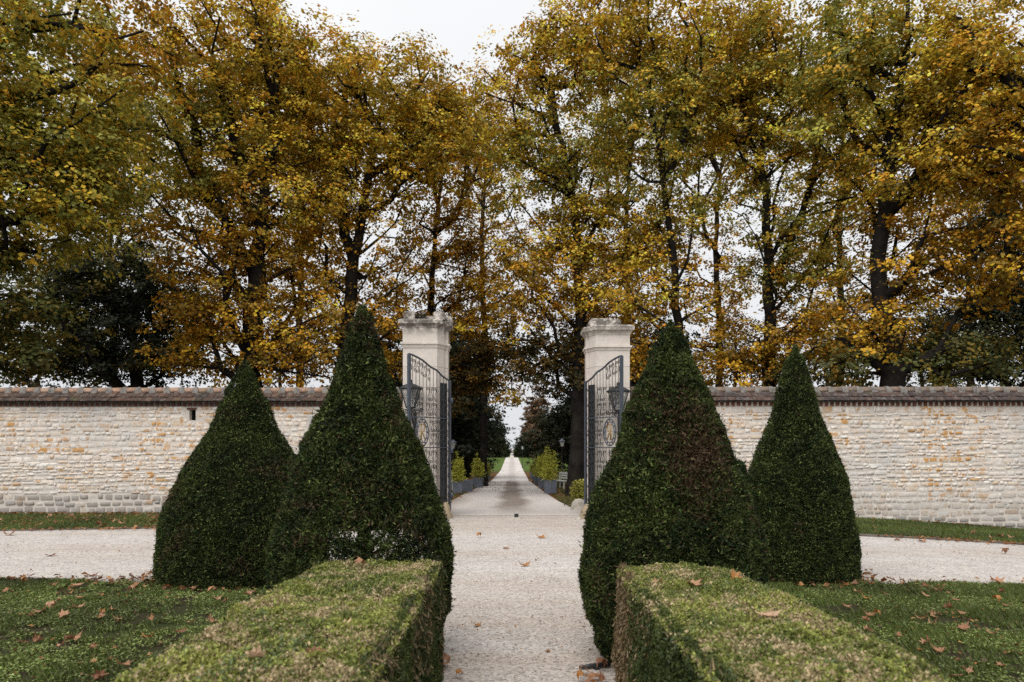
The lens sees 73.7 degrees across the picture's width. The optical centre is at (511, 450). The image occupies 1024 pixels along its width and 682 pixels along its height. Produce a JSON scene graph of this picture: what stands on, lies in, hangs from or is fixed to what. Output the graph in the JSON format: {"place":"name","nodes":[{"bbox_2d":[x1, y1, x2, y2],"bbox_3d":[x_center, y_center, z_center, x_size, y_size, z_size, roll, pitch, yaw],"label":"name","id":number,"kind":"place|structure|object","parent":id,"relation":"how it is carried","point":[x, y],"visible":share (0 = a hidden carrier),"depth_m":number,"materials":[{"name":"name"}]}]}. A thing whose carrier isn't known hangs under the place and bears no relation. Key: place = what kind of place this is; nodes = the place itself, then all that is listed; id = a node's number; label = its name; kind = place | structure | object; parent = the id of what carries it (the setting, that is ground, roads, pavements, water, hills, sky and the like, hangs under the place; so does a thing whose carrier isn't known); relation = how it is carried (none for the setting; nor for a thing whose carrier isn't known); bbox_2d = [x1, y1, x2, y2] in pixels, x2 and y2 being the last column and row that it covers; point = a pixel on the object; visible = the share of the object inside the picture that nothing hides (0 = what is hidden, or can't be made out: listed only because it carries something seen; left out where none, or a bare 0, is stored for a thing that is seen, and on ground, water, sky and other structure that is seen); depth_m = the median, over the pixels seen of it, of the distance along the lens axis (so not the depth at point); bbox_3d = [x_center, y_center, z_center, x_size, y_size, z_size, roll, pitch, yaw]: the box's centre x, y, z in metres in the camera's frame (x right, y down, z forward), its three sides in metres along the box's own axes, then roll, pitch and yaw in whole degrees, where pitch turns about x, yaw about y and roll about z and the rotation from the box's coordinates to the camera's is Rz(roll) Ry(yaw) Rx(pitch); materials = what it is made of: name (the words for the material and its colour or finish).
{"place":"outdoors","nodes":[
{"label":"outdoors","id":0,"kind":"place"},
{"bbox_2d":[0,515,1023,584],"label":"gravel road","id":1,"kind":"structure","parent":0,"point":[908,559],"depth_m":9.87,"materials":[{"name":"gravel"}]},
{"bbox_2d":[3,525,155,530],"bbox_3d":[-8.479,1.454,12.603,9.049,0.094,0.649,0,0,-6],"label":"leaf drift","id":2,"kind":"object","parent":1,"relation":"on","point":[109,527],"visible":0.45,"depth_m":12.70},
{"bbox_2d":[443,502,452,518],"bbox_3d":[-1.426,1.335,15.011,0.298,0.410,0.389,0,0,0],"label":"guard stone","id":3,"kind":"object","parent":1,"relation":"on","point":[446,505],"visible":0.66,"depth_m":14.91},
{"bbox_2d":[579,504,588,518],"bbox_3d":[1.602,1.354,14.968,0.299,0.372,0.384,0,0,0],"label":"guard stone","id":4,"kind":"object","parent":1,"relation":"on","point":[585,507],"visible":0.42,"depth_m":14.86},
{"bbox_2d":[794,569,886,587],"bbox_3d":[3.451,1.454,7.790,1.827,0.075,1.113,0,0,0],"label":"leaf drift","id":5,"kind":"object","parent":1,"relation":"on","point":[827,584],"visible":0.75,"depth_m":7.48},
{"bbox_2d":[877,534,1023,544],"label":"leaf drift","id":6,"kind":"object","parent":1,"relation":"on","point":[967,539],"visible":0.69,"depth_m":11.75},
{"bbox_2d":[0,449,1023,681],"bbox_3d":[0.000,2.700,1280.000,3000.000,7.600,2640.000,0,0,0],"label":"ground","id":7,"kind":"structure","parent":0,"point":[496,469],"depth_m":5.81,"materials":[{"name":"plant"}]},
{"bbox_2d":[0,307,75,387],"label":"young tree","id":8,"kind":"object","parent":7,"relation":"on","point":[29,383],"visible":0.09,"depth_m":41.12,"materials":[{"name":"green plant"}]},
{"bbox_2d":[0,527,156,530],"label":"kerb","id":9,"kind":"structure","parent":7,"relation":"on","point":[77,529],"depth_m":12.81,"materials":[{"name":"stone"}]},
{"bbox_2d":[1,513,157,528],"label":"leaf litter","id":10,"kind":"object","parent":7,"relation":"on","point":[80,519],"visible":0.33,"depth_m":14.43,"materials":[{"name":"plant"}]},
{"bbox_2d":[0,511,159,514],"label":"leaf drift","id":11,"kind":"object","parent":7,"relation":"on","point":[95,512],"visible":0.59,"depth_m":15.80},
{"bbox_2d":[0,511,160,529],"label":"verge grass","id":12,"kind":"structure","parent":7,"relation":"on","point":[91,522],"depth_m":14.13,"materials":[{"name":"plant"}]},
{"bbox_2d":[0,0,200,386],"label":"plane tree","id":13,"kind":"object","parent":7,"relation":"on","point":[73,167],"visible":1,"depth_m":18.65,"materials":[{"name":"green plant"}]},
{"bbox_2d":[0,1,212,386],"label":"plane tree","id":14,"kind":"object","parent":7,"relation":"on","point":[139,238],"visible":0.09,"depth_m":36.77,"materials":[{"name":"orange plant"}]},
{"bbox_2d":[0,222,227,387],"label":"plane tree","id":15,"kind":"object","parent":7,"relation":"on","point":[127,305],"visible":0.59,"depth_m":28.81,"materials":[{"name":"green plant"}]},
{"bbox_2d":[0,575,266,681],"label":"lawn grass","id":16,"kind":"structure","parent":7,"relation":"on","point":[24,603],"depth_m":5.93,"materials":[{"name":"plant"}]},
{"bbox_2d":[32,633,43,641],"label":"fallen leaf","id":17,"kind":"object","parent":16,"relation":"on","point":[37,638],"visible":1,"depth_m":5.24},
{"bbox_2d":[46,600,57,607],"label":"fallen leaf","id":18,"kind":"object","parent":16,"relation":"on","point":[50,603],"visible":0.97,"depth_m":6.26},
{"bbox_2d":[0,572,163,584],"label":"leaf drift","id":19,"kind":"object","parent":16,"relation":"on","point":[96,579],"visible":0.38,"depth_m":7.75,"materials":[{"name":"plant"}]},
{"bbox_2d":[90,669,107,680],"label":"fallen leaf","id":20,"kind":"object","parent":16,"relation":"on","point":[99,674],"visible":1,"depth_m":4.40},
{"bbox_2d":[1,577,264,679],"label":"leaf litter","id":21,"kind":"object","parent":16,"relation":"on","point":[94,659],"visible":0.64,"depth_m":6.13,"materials":[{"name":"plant"}]},
{"bbox_2d":[133,571,241,590],"bbox_3d":[-3.397,1.455,7.623,2.157,0.077,1.043,0,0,13],"label":"leaf drift","id":22,"kind":"object","parent":16,"relation":"on","point":[168,585],"visible":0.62,"depth_m":7.31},
{"bbox_2d":[0,387,402,514],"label":"stone wall","id":23,"kind":"structure","parent":7,"relation":"on","point":[96,449],"depth_m":16.00,"materials":[{"name":"stone"}]},
{"bbox_2d":[77,0,368,387],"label":"plane tree","id":24,"kind":"object","parent":7,"relation":"on","point":[223,91],"visible":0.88,"depth_m":23.19,"materials":[{"name":"yellow plant"}]},
{"bbox_2d":[150,359,329,590],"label":"clipped yew","id":25,"kind":"object","parent":7,"relation":"on","point":[218,511],"visible":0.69,"depth_m":7.51,"materials":[{"name":"plant"}]},
{"bbox_2d":[108,557,447,681],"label":"box hedge","id":26,"kind":"object","parent":7,"relation":"on","point":[393,629],"visible":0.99,"depth_m":2.74,"materials":[{"name":"green plant"}]},
{"bbox_2d":[245,644,265,656],"bbox_3d":[-0.868,0.681,2.326,0.094,0.044,0.054,10,-17,-34],"label":"fallen leaf","id":27,"kind":"object","parent":26,"relation":"on","point":[257,652],"visible":1,"depth_m":2.31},
{"bbox_2d":[304,645,325,654],"bbox_3d":[-0.679,0.693,2.354,0.081,0.026,0.072,6,26,-23],"label":"fallen leaf","id":28,"kind":"object","parent":26,"relation":"on","point":[314,648],"visible":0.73,"depth_m":2.37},
{"bbox_2d":[220,314,336,387],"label":"young tree","id":29,"kind":"object","parent":7,"relation":"on","point":[274,383],"visible":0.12,"depth_m":41.22,"materials":[{"name":"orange plant"}]},
{"bbox_2d":[209,28,375,387],"bbox_3d":[-12.493,-10.496,39.166,9.501,25.688,10.717,0,0,0],"label":"plane tree","id":30,"kind":"object","parent":7,"relation":"on","point":[316,282],"visible":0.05,"depth_m":38.74,"materials":[{"name":"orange plant"}]},
{"bbox_2d":[259,303,456,621],"bbox_3d":[-1.075,0.247,4.888,1.369,2.611,1.402,0,0,0],"label":"clipped yew","id":31,"kind":"object","parent":7,"relation":"on","point":[361,467],"visible":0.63,"depth_m":4.54,"materials":[{"name":"plant"}]},
{"bbox_2d":[316,315,402,385],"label":"evergreen tree","id":32,"kind":"object","parent":7,"relation":"on","point":[395,377],"visible":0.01,"depth_m":45.09,"materials":[{"name":"green plant"}]},
{"bbox_2d":[226,8,497,382],"bbox_3d":[-5.398,-7.199,25.909,9.767,18.582,7.874,0,0,0],"label":"plane tree","id":33,"kind":"object","parent":7,"relation":"on","point":[407,118],"visible":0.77,"depth_m":25.33,"materials":[{"name":"yellow plant"}]},
{"bbox_2d":[374,306,423,381],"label":"young tree","id":34,"kind":"object","parent":7,"relation":"on","point":[389,339],"visible":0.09,"depth_m":41.78,"materials":[{"name":"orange plant"}]},
{"bbox_2d":[398,311,452,501],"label":"gate pillar","id":35,"kind":"structure","parent":7,"relation":"on","point":[426,340],"depth_m":15.20,"materials":[{"name":"stone"}]},
{"bbox_2d":[399,379,422,434],"bbox_3d":[-2.220,-0.885,14.940,0.530,1.330,0.530,0,0,-25],"label":"wall lantern","id":36,"kind":"object","parent":35,"relation":"attached to","point":[403,388],"depth_m":14.83,"materials":[{"name":"metal"}]},
{"bbox_2d":[415,314,427,318],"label":"moss tuft","id":37,"kind":"object","parent":35,"relation":"on","point":[419,316],"visible":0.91,"depth_m":15.26,"materials":[{"name":"green plant"}]},
{"bbox_2d":[407,353,452,508],"bbox_3d":[-1.748,-0.284,14.643,0.134,3.468,1.300,0,0,39],"label":"gate leaf","id":38,"kind":"object","parent":35,"relation":"attached to","point":[443,434],"visible":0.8,"depth_m":14.82,"materials":[{"name":"paint"}]},
{"bbox_2d":[378,293,507,469],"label":"evergreen tree","id":39,"kind":"object","parent":7,"relation":"on","point":[462,426],"visible":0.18,"depth_m":41.47,"materials":[{"name":"green plant"}]},
{"bbox_2d":[451,440,456,464],"bbox_3d":[-3.099,0.735,36.000,0.420,2.600,0.399,0,0,0],"label":"lamp post","id":40,"kind":"object","parent":7,"relation":"on","point":[453,443],"visible":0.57,"depth_m":35.90,"materials":[{"name":"metal"}]},
{"bbox_2d":[451,451,466,493],"bbox_3d":[-2.408,0.937,29.461,0.954,1.852,0.898,0,0,43],"label":"planter","id":41,"kind":"object","parent":7,"relation":"on","point":[457,475],"visible":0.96,"depth_m":29.32,"materials":[{"name":"plant"}]},
{"bbox_2d":[372,47,550,419],"bbox_3d":[-2.367,-7.729,31.159,8.288,19.739,6.702,0,0,0],"label":"plane tree","id":42,"kind":"object","parent":7,"relation":"on","point":[481,369],"visible":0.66,"depth_m":30.52,"materials":[{"name":"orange plant"}]},
{"bbox_2d":[463,480,473,491],"bbox_3d":[-2.035,1.641,31.600,0.504,0.554,0.504,0,0,-4],"label":"planter","id":43,"kind":"object","parent":7,"relation":"on","point":[468,485],"visible":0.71,"depth_m":31.38,"materials":[{"name":"metal"}]},
{"bbox_2d":[470,453,485,487],"bbox_3d":[-1.858,1.108,38.004,1.041,1.960,0.874,0,0,6],"label":"planter","id":44,"kind":"object","parent":7,"relation":"on","point":[478,480],"visible":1,"depth_m":37.88,"materials":[{"name":"plant"}]},
{"bbox_2d":[451,314,509,477],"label":"evergreen tree","id":45,"kind":"object","parent":7,"relation":"on","point":[467,467],"visible":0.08,"depth_m":51.36,"materials":[{"name":"green plant"}]},
{"bbox_2d":[453,363,511,477],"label":"evergreen tree","id":46,"kind":"object","parent":7,"relation":"on","point":[489,461],"visible":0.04,"depth_m":65.44,"materials":[{"name":"green plant"}]},
{"bbox_2d":[435,80,554,485],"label":"plane tree","id":47,"kind":"object","parent":7,"relation":"on","point":[483,434],"visible":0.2,"depth_m":40.82,"materials":[{"name":"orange plant"}]},
{"bbox_2d":[490,416,508,457],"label":"tree","id":48,"kind":"object","parent":7,"relation":"on","point":[500,451],"visible":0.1,"depth_m":191.36,"materials":[{"name":"green plant"}]},
{"bbox_2d":[487,416,519,457],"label":"tree","id":49,"kind":"object","parent":7,"relation":"on","point":[503,425],"visible":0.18,"depth_m":172.24,"materials":[{"name":"green plant"}]},
{"bbox_2d":[442,539,595,681],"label":"gravel pebbles","id":50,"kind":"object","parent":7,"relation":"on","point":[513,610],"visible":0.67,"depth_m":6.41,"materials":[{"name":"gravel"}]},
{"bbox_2d":[511,426,537,456],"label":"tree","id":51,"kind":"object","parent":7,"relation":"on","point":[517,454],"visible":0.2,"depth_m":186.07,"materials":[{"name":"green plant"}]},
{"bbox_2d":[512,425,538,457],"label":"tree","id":52,"kind":"object","parent":7,"relation":"on","point":[528,443],"visible":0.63,"depth_m":173.79,"materials":[{"name":"green plant"}]},
{"bbox_2d":[513,405,542,457],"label":"columnar tree","id":53,"kind":"object","parent":7,"relation":"on","point":[521,418],"visible":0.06,"depth_m":226.60,"materials":[{"name":"green plant"}]},
{"bbox_2d":[521,393,542,456],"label":"columnar tree","id":54,"kind":"object","parent":7,"relation":"on","point":[528,403],"visible":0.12,"depth_m":199.86,"materials":[{"name":"green plant"}]},
{"bbox_2d":[530,458,536,481],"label":"planter","id":55,"kind":"object","parent":7,"relation":"on","point":[532,466],"visible":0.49,"depth_m":54.87,"materials":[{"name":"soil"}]},
{"bbox_2d":[531,455,539,484],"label":"planter","id":56,"kind":"object","parent":7,"relation":"on","point":[536,477],"visible":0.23,"depth_m":44.85,"materials":[{"name":"plant"}]},
{"bbox_2d":[520,379,552,447],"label":"columnar tree","id":57,"kind":"object","parent":7,"relation":"on","point":[542,403],"visible":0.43,"depth_m":175.24,"materials":[{"name":"green plant"}]},
{"bbox_2d":[534,451,546,488],"bbox_3d":[1.653,1.010,36.034,0.977,2.049,0.943,0,0,31],"label":"planter","id":58,"kind":"object","parent":7,"relation":"on","point":[539,465],"visible":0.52,"depth_m":35.83,"materials":[{"name":"plant"}]},
{"bbox_2d":[520,410,567,474],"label":"evergreen tree","id":59,"kind":"object","parent":7,"relation":"on","point":[541,417],"visible":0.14,"depth_m":65.05,"materials":[{"name":"green plant"}]},
{"bbox_2d":[526,475,571,504],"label":"leaf litter","id":60,"kind":"object","parent":7,"relation":"on","point":[556,493],"visible":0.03,"depth_m":28.56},
{"bbox_2d":[539,445,559,493],"bbox_3d":[1.596,0.804,29.025,0.996,2.090,0.973,0,0,-6],"label":"planter","id":61,"kind":"object","parent":7,"relation":"on","point":[550,486],"visible":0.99,"depth_m":28.87,"materials":[{"name":"plant"}]},
{"bbox_2d":[542,484,572,506],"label":"avenue grass","id":62,"kind":"structure","parent":7,"relation":"on","point":[564,498],"depth_m":25.16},
{"bbox_2d":[551,454,563,486],"bbox_3d":[2.500,1.143,38.491,0.908,1.982,0.840,0,0,0],"label":"garden shrub","id":63,"kind":"object","parent":7,"relation":"on","point":[559,470],"visible":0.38,"depth_m":38.46,"materials":[{"name":"green plant"}]},
{"bbox_2d":[556,472,567,488],"bbox_3d":[2.639,1.605,36.008,0.485,0.900,1.500,0,0,-20],"label":"bench","id":64,"kind":"object","parent":7,"relation":"on","point":[560,475],"visible":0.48,"depth_m":36.34,"materials":[{"name":"white paint"}]},
{"bbox_2d":[559,438,564,486],"bbox_3d":[2.934,0.721,40.000,0.420,2.838,0.399,0,0,0],"label":"lamp post","id":65,"kind":"object","parent":7,"relation":"on","point":[561,441],"visible":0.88,"depth_m":39.92,"materials":[{"name":"metal"}]},
{"bbox_2d":[537,316,595,474],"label":"evergreen tree","id":66,"kind":"object","parent":7,"relation":"on","point":[569,378],"visible":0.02,"depth_m":52.50,"materials":[{"name":"green plant"}]},
{"bbox_2d":[569,479,583,500],"bbox_3d":[1.957,1.206,19.047,0.736,0.827,0.809,0,0,0],"label":"yellow shrub","id":67,"kind":"object","parent":7,"relation":"on","point":[576,493],"visible":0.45,"depth_m":18.96,"materials":[{"name":"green plant"}]},
{"bbox_2d":[445,0,708,495],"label":"plane tree","id":68,"kind":"object","parent":7,"relation":"on","point":[579,248],"visible":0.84,"depth_m":26.51,"materials":[{"name":"yellow plant"}]},
{"bbox_2d":[571,499,583,510],"bbox_3d":[1.734,1.418,17.596,0.449,0.340,0.441,0,0,-41],"label":"boulder","id":69,"kind":"object","parent":7,"relation":"on","point":[577,504],"visible":0.73,"depth_m":17.47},
{"bbox_2d":[521,313,643,474],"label":"evergreen tree","id":70,"kind":"object","parent":7,"relation":"on","point":[556,437],"visible":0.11,"depth_m":43.62,"materials":[{"name":"green plant"}]},
{"bbox_2d":[580,318,634,502],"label":"gate pillar","id":71,"kind":"structure","parent":7,"relation":"on","point":[607,340],"depth_m":15.20,"materials":[{"name":"stone"}]},
{"bbox_2d":[584,355,622,504],"bbox_3d":[1.955,-0.264,14.653,0.100,3.428,1.231,0,0,-34],"label":"gate leaf","id":72,"kind":"object","parent":71,"relation":"attached to","point":[591,418],"visible":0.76,"depth_m":14.88,"materials":[{"name":"paint"}]},
{"bbox_2d":[606,382,629,415],"bbox_3d":[2.330,-0.825,14.940,0.530,1.330,0.530,0,0,-25],"label":"wall lantern","id":73,"kind":"object","parent":71,"relation":"attached to","point":[626,391],"depth_m":14.81,"materials":[{"name":"metal"}]},
{"bbox_2d":[558,48,686,386],"bbox_3d":[6.127,-9.828,38.075,7.943,24.334,10.361,0,0,0],"label":"plane tree","id":74,"kind":"object","parent":7,"relation":"on","point":[600,169],"visible":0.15,"depth_m":37.34,"materials":[{"name":"yellow plant"}]},
{"bbox_2d":[631,310,690,374],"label":"young tree","id":75,"kind":"object","parent":7,"relation":"on","point":[655,331],"visible":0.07,"depth_m":42.34,"materials":[{"name":"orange plant"}]},
{"bbox_2d":[541,0,789,386],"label":"plane tree","id":76,"kind":"object","parent":7,"relation":"on","point":[673,148],"visible":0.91,"depth_m":24.62,"materials":[{"name":"yellow plant"}]},
{"bbox_2d":[632,313,715,386],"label":"evergreen tree","id":77,"kind":"object","parent":7,"relation":"on","point":[687,339],"depth_m":44.85,"materials":[{"name":"green plant"}]},
{"bbox_2d":[577,319,774,662],"bbox_3d":[1.141,0.302,4.900,1.369,2.501,1.407,0,0,0],"label":"clipped yew","id":78,"kind":"object","parent":7,"relation":"on","point":[672,485],"visible":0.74,"depth_m":4.54,"materials":[{"name":"plant"}]},
{"bbox_2d":[643,12,770,386],"bbox_3d":[11.534,-11.271,39.447,8.440,27.308,8.608,0,0,-41],"label":"plane tree","id":79,"kind":"object","parent":7,"relation":"on","point":[713,245],"visible":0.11,"depth_m":39.66,"materials":[{"name":"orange plant"}]},
{"bbox_2d":[692,309,764,386],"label":"young tree","id":80,"kind":"object","parent":7,"relation":"on","point":[725,341],"visible":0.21,"depth_m":40.33,"materials":[{"name":"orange plant"}]},
{"bbox_2d":[637,0,906,386],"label":"plane tree","id":81,"kind":"object","parent":7,"relation":"on","point":[755,75],"visible":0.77,"depth_m":25.36,"materials":[{"name":"yellow plant"}]},
{"bbox_2d":[611,561,957,681],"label":"box hedge","id":82,"kind":"object","parent":7,"relation":"on","point":[674,626],"visible":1,"depth_m":2.73,"materials":[{"name":"green plant"}]},
{"bbox_2d":[731,569,740,579],"bbox_3d":[1.233,0.696,3.761,0.090,0.104,0.024,12,-26,-22],"label":"fallen leaf","id":83,"kind":"object","parent":82,"relation":"on","point":[734,574],"visible":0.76,"depth_m":3.77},
{"bbox_2d":[755,610,780,616],"bbox_3d":[1.081,0.688,2.896,0.105,0.025,0.096,0,0,29],"label":"fallen leaf","id":84,"kind":"object","parent":82,"relation":"on","point":[776,613],"visible":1,"depth_m":2.88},
{"bbox_2d":[748,344,863,585],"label":"clipped yew","id":85,"kind":"object","parent":7,"relation":"on","point":[799,477],"visible":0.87,"depth_m":7.73,"materials":[{"name":"plant"}]},
{"bbox_2d":[630,386,1023,528],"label":"stone wall","id":86,"kind":"structure","parent":7,"relation":"on","point":[943,454],"depth_m":15.80,"materials":[{"name":"stone"}]},
{"bbox_2d":[779,301,878,386],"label":"young tree","id":87,"kind":"object","parent":7,"relation":"on","point":[819,380],"visible":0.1,"depth_m":41.85,"materials":[{"name":"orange plant"}]},
{"bbox_2d":[770,39,917,383],"bbox_3d":[17.726,-9.743,36.952,8.297,24.142,10.016,0,0,0],"label":"plane tree","id":88,"kind":"object","parent":7,"relation":"on","point":[840,230],"visible":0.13,"depth_m":36.80,"materials":[{"name":"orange plant"}]},
{"bbox_2d":[768,0,1023,386],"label":"plane tree","id":89,"kind":"object","parent":7,"relation":"on","point":[891,363],"visible":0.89,"depth_m":21.43,"materials":[{"name":"yellow plant"}]},
{"bbox_2d":[865,288,964,386],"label":"young tree","id":90,"kind":"object","parent":7,"relation":"on","point":[922,313],"visible":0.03,"depth_m":42.87,"materials":[{"name":"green plant"}]},
{"bbox_2d":[841,578,1023,663],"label":"leaf litter","id":91,"kind":"object","parent":7,"relation":"on","point":[957,658],"visible":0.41,"depth_m":5.70,"materials":[{"name":"plant"}]},
{"bbox_2d":[859,519,1021,541],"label":"leaf litter","id":92,"kind":"object","parent":7,"relation":"on","point":[944,528],"visible":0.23,"depth_m":13.48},
{"bbox_2d":[859,534,1023,544],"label":"kerb","id":93,"kind":"structure","parent":7,"relation":"on","point":[890,536],"depth_m":11.95,"materials":[{"name":"stone"}]},
{"bbox_2d":[873,517,1023,528],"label":"leaf drift","id":94,"kind":"object","parent":7,"relation":"on","point":[960,523],"visible":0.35,"depth_m":15.61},
{"bbox_2d":[878,0,1023,385],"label":"plane tree","id":95,"kind":"object","parent":7,"relation":"on","point":[956,219],"visible":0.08,"depth_m":38.98,"materials":[{"name":"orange plant"}]},
{"bbox_2d":[890,0,1023,303],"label":"plane tree","id":96,"kind":"object","parent":7,"relation":"on","point":[1007,192],"visible":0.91,"depth_m":19.70,"materials":[{"name":"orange plant"}]},
{"bbox_2d":[900,178,1023,386],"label":"plane tree","id":97,"kind":"object","parent":7,"relation":"on","point":[1015,308],"visible":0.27,"depth_m":31.53,"materials":[{"name":"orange plant"}]},
{"bbox_2d":[0,0,1023,448],"label":"sky","id":98,"kind":"structure","parent":0,"point":[456,25],"materials":[{"name":"white"}]},
{"bbox_2d":[451,449,580,514],"bbox_3d":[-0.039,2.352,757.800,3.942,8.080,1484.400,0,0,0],"label":"drive","id":99,"kind":"structure","parent":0,"point":[512,498],"depth_m":23.44,"materials":[{"name":"gravel"}]},
{"bbox_2d":[442,575,615,681],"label":"gravel path","id":100,"kind":"structure","parent":0,"point":[497,606],"depth_m":5.50,"materials":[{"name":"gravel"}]},
{"bbox_2d":[579,661,610,669],"bbox_3d":[0.565,1.474,4.662,0.221,0.049,0.060,0,0,-14],"label":"ground spotlight","id":101,"kind":"object","parent":100,"relation":"on","point":[595,666],"visible":0.91,"depth_m":4.65,"materials":[{"name":"metal"}]},
{"bbox_2d":[595,657,607,666],"bbox_3d":[0.601,1.435,4.598,0.063,0.072,0.130,18,-16,-24],"label":"fallen leaf","id":102,"kind":"object","parent":100,"relation":"on","point":[602,660],"visible":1,"depth_m":4.60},
{"bbox_2d":[769,579,1023,681],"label":"lawn grass","id":103,"kind":"structure","parent":0,"point":[976,595],"depth_m":6.09,"materials":[{"name":"plant"}]},
{"bbox_2d":[768,575,1023,586],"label":"leaf drift","id":104,"kind":"object","parent":103,"relation":"on","point":[885,579],"visible":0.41,"depth_m":7.62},
{"bbox_2d":[957,621,969,630],"bbox_3d":[3.670,1.427,5.547,0.129,0.051,0.104,-20,21,-13],"label":"fallen leaf","id":105,"kind":"object","parent":103,"relation":"on","point":[963,626],"visible":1,"depth_m":5.56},
{"bbox_2d":[855,516,1023,542],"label":"verge grass","id":106,"kind":"structure","parent":0,"point":[887,526],"depth_m":13.51,"materials":[{"name":"plant"}]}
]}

